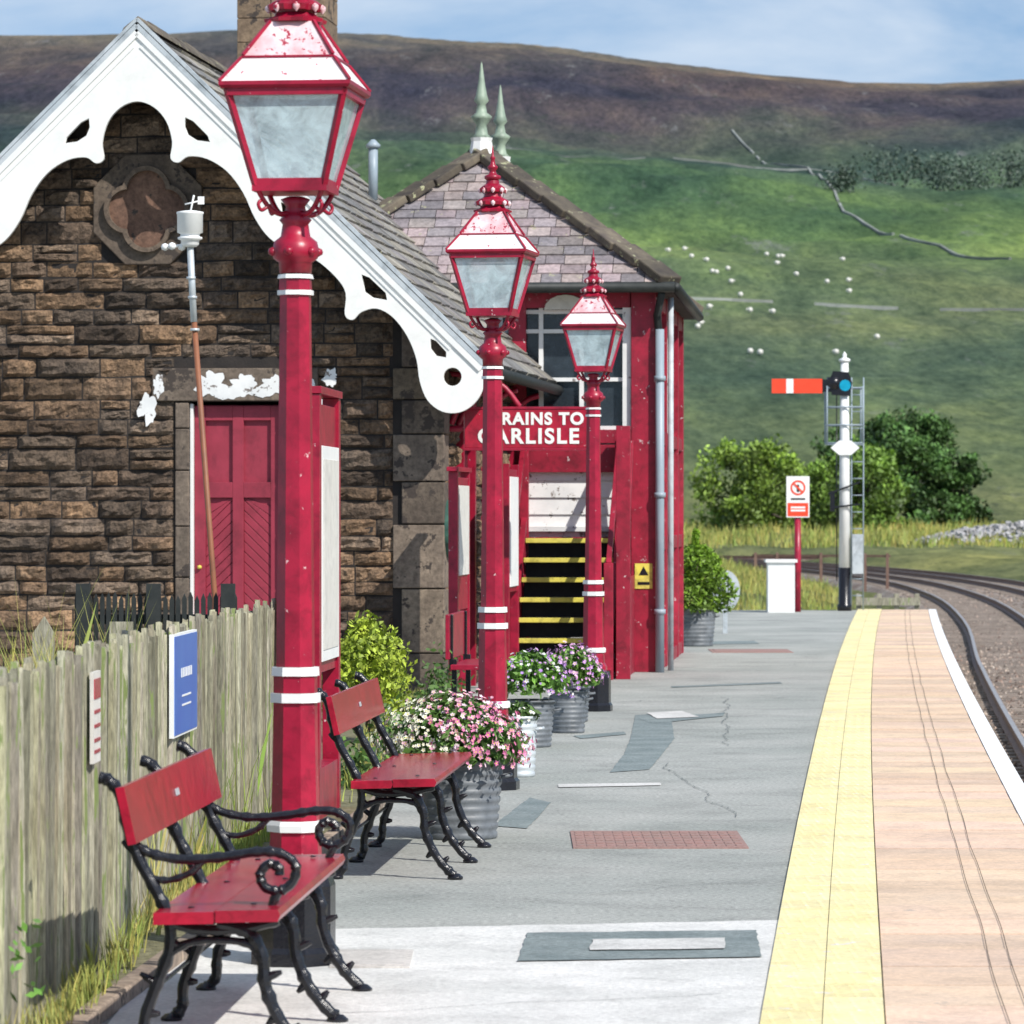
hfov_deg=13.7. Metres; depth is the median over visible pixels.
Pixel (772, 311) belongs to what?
grazing sheep flock
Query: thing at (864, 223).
dry stone wall
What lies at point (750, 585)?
tall grass
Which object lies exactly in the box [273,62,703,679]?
signal box
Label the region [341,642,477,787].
bedding plants
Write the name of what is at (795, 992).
tactile paving
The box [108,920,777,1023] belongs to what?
concrete paving
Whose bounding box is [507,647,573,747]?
flower planter
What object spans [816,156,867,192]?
distant grove
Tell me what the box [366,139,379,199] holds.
flue pipe
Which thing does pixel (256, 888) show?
park bench
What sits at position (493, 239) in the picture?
street lamp
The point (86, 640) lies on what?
tall weeds
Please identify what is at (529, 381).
gutter
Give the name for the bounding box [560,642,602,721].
flower planter
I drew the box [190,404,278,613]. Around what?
door
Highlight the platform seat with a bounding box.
[445,611,509,698]
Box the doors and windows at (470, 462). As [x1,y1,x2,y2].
[456,403,513,689]
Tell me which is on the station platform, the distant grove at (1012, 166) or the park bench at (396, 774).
the park bench at (396, 774)
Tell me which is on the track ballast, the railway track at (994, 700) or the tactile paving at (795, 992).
the railway track at (994, 700)
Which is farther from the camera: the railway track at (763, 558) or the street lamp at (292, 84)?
the railway track at (763, 558)
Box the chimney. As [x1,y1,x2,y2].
[237,0,336,58]
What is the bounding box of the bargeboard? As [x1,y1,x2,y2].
[0,37,482,412]
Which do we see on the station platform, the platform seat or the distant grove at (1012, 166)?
the platform seat
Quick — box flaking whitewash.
[137,368,336,425]
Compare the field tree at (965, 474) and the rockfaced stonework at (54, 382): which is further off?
the field tree at (965, 474)
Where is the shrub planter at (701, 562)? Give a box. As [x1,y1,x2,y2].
[684,528,739,646]
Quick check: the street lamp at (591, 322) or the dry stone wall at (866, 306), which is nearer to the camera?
the street lamp at (591, 322)
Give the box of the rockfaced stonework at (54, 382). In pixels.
[0,102,515,691]
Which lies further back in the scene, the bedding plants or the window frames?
the window frames
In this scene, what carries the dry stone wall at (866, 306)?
on the hillside terrain at (608, 114)
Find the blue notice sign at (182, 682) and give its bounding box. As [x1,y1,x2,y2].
[169,629,196,738]
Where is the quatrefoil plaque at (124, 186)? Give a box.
[104,166,189,251]
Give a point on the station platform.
(754, 774)
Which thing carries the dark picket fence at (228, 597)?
on the flower bed soil
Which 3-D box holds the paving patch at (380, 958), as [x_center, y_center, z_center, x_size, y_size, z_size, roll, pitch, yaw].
[-0.515,1.642,15.700,0.290,0.008,0.600,0,0,0]
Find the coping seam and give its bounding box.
[905,609,1023,1023]
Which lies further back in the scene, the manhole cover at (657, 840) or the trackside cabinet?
the trackside cabinet
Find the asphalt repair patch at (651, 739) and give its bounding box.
[498,641,780,960]
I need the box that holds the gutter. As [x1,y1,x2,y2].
[502,369,562,394]
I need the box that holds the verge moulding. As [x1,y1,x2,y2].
[0,18,482,370]
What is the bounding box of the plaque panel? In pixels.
[109,171,183,247]
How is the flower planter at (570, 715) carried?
on the station platform
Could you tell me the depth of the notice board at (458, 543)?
36.88 m
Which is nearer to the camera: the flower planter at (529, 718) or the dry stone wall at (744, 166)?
the flower planter at (529, 718)
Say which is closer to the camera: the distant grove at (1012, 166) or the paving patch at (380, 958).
the paving patch at (380, 958)
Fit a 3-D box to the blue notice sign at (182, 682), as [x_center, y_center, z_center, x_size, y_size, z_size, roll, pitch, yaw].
[-1.422,0.740,18.500,0.026,0.440,0.860,0,0,2]
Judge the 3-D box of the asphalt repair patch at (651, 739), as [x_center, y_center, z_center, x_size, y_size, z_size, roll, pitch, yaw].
[1.454,1.643,35.108,1.507,0.005,39.116,0,0,4]
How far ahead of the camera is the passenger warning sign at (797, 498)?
70.42 m
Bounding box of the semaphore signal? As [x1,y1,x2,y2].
[772,352,863,610]
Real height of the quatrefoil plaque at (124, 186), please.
0.780 m
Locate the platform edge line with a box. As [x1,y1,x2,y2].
[929,609,1023,824]
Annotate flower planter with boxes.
[367,685,536,840]
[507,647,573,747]
[508,700,544,777]
[543,640,608,733]
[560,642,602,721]
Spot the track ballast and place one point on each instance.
(999, 597)
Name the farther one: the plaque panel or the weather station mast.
the plaque panel
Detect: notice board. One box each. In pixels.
[312,386,342,818]
[447,467,471,692]
[503,464,518,658]
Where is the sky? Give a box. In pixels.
[0,0,1023,83]
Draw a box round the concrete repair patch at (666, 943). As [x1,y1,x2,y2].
[558,711,724,949]
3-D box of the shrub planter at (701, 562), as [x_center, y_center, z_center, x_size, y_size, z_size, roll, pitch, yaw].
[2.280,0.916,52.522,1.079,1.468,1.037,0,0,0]
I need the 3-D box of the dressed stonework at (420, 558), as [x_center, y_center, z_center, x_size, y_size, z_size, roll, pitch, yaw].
[-2.182,-0.797,38.717,3.204,4.884,0.425,0,0,6]
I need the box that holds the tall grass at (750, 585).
[684,515,1023,609]
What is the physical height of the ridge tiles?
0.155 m
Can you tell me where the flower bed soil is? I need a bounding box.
[45,717,380,1022]
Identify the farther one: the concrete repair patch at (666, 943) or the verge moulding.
the verge moulding
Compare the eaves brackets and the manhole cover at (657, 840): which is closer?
the manhole cover at (657, 840)
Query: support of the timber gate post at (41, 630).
on the flower bed soil
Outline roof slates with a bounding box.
[140,25,557,383]
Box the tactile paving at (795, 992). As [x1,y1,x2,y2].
[760,609,884,1023]
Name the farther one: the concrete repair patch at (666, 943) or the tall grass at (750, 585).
the tall grass at (750, 585)
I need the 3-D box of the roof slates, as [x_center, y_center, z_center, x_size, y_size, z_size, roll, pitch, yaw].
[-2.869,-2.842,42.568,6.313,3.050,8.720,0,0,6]
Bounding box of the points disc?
[713,570,739,632]
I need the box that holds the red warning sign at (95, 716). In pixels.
[90,670,100,763]
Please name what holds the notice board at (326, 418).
on the flower bed soil
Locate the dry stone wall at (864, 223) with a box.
[731,129,1011,259]
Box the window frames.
[491,307,667,530]
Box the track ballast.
[801,560,1023,782]
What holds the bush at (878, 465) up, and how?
on the hillside terrain at (608, 114)
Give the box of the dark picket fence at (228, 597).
[75,584,236,654]
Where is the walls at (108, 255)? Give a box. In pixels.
[0,103,509,683]
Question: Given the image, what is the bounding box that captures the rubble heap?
[914,520,1023,543]
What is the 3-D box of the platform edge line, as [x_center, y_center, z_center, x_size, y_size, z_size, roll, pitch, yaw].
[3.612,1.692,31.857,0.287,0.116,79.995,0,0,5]
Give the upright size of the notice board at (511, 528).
2.100 m
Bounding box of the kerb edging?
[64,788,387,1023]
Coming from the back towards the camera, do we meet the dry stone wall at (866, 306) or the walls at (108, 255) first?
the dry stone wall at (866, 306)
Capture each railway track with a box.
[719,555,825,559]
[723,561,1023,779]
[726,558,1023,599]
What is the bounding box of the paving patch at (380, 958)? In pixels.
[329,949,412,967]
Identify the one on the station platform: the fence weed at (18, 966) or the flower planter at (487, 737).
the flower planter at (487, 737)
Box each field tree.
[809,420,897,520]
[850,404,975,526]
[925,442,993,526]
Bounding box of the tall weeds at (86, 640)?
[0,571,151,672]
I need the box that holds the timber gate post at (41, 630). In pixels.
[32,616,132,668]
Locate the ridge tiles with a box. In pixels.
[122,16,227,72]
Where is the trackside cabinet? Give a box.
[764,559,796,612]
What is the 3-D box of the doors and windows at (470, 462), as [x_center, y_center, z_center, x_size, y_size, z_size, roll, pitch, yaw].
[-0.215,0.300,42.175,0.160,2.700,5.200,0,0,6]
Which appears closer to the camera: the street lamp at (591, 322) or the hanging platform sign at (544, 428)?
the street lamp at (591, 322)
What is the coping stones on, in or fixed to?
on the station platform
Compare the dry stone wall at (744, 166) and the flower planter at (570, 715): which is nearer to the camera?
the flower planter at (570, 715)
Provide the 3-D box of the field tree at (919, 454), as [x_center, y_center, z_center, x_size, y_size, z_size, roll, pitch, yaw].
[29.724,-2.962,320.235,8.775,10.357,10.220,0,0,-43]
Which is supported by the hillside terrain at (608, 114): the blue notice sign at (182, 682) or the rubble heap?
the rubble heap
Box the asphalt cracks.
[340,652,808,1012]
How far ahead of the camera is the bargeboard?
38.10 m
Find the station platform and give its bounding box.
[102,610,929,1023]
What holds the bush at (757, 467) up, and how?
on the hillside terrain at (608, 114)
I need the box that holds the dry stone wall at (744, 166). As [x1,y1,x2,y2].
[492,145,894,185]
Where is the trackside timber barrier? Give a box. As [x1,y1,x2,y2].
[856,593,919,609]
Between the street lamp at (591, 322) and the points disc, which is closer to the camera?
the street lamp at (591, 322)
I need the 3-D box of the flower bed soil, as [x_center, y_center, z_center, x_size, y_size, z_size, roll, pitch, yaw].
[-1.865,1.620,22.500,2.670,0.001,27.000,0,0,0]
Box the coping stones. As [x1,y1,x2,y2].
[872,610,1023,1023]
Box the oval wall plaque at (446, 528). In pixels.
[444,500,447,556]
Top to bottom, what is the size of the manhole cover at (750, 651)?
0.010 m
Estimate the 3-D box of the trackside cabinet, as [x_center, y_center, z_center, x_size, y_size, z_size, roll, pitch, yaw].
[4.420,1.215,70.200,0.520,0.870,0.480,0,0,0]
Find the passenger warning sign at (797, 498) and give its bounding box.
[786,476,808,611]
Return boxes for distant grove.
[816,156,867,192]
[852,142,967,190]
[938,144,1023,190]
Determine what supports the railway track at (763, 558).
on the track ballast
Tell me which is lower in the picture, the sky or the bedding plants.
the bedding plants
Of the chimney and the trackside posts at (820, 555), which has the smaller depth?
the chimney
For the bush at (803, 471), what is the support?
on the hillside terrain at (608, 114)
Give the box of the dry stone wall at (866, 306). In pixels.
[691,297,1023,311]
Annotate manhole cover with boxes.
[570,831,748,848]
[708,649,793,652]
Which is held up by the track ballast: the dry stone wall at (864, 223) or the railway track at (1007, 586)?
the railway track at (1007, 586)
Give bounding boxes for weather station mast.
[161,195,216,609]
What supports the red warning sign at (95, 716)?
attached to the paling fence at (68, 868)
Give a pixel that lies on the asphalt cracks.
(646, 871)
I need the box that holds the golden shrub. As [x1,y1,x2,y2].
[341,610,417,739]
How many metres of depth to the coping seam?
19.47 m
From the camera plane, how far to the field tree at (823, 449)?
329.38 m
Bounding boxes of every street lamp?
[218,0,370,967]
[445,146,539,790]
[560,249,626,711]
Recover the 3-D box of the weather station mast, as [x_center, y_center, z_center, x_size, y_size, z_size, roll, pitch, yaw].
[-2.481,-0.401,33.003,0.438,4.102,0.210,0,0,-20]
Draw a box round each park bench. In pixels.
[98,739,372,1023]
[317,671,491,879]
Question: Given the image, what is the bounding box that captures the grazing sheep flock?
[665,246,879,354]
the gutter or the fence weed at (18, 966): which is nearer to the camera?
the fence weed at (18, 966)
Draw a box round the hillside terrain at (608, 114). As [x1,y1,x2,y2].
[0,30,1023,609]
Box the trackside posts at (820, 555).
[752,553,890,591]
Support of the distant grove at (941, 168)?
on the hillside terrain at (608, 114)
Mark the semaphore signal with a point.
(836, 383)
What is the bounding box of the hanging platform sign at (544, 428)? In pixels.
[449,371,587,450]
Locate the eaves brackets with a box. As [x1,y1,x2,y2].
[450,387,538,424]
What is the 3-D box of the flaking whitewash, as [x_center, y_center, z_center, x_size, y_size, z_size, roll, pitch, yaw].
[-2.483,-1.036,38.531,1.834,0.530,0.027,0,0,6]
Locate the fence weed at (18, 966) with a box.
[8,919,44,1001]
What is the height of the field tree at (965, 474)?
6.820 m
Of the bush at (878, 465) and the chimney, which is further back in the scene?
the bush at (878, 465)
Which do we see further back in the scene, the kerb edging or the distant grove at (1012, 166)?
the distant grove at (1012, 166)
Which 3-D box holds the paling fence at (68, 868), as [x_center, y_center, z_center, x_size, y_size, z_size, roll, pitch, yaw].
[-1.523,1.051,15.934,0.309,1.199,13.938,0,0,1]
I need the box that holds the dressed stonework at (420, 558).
[93,154,449,693]
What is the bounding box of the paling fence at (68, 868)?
[0,598,276,1023]

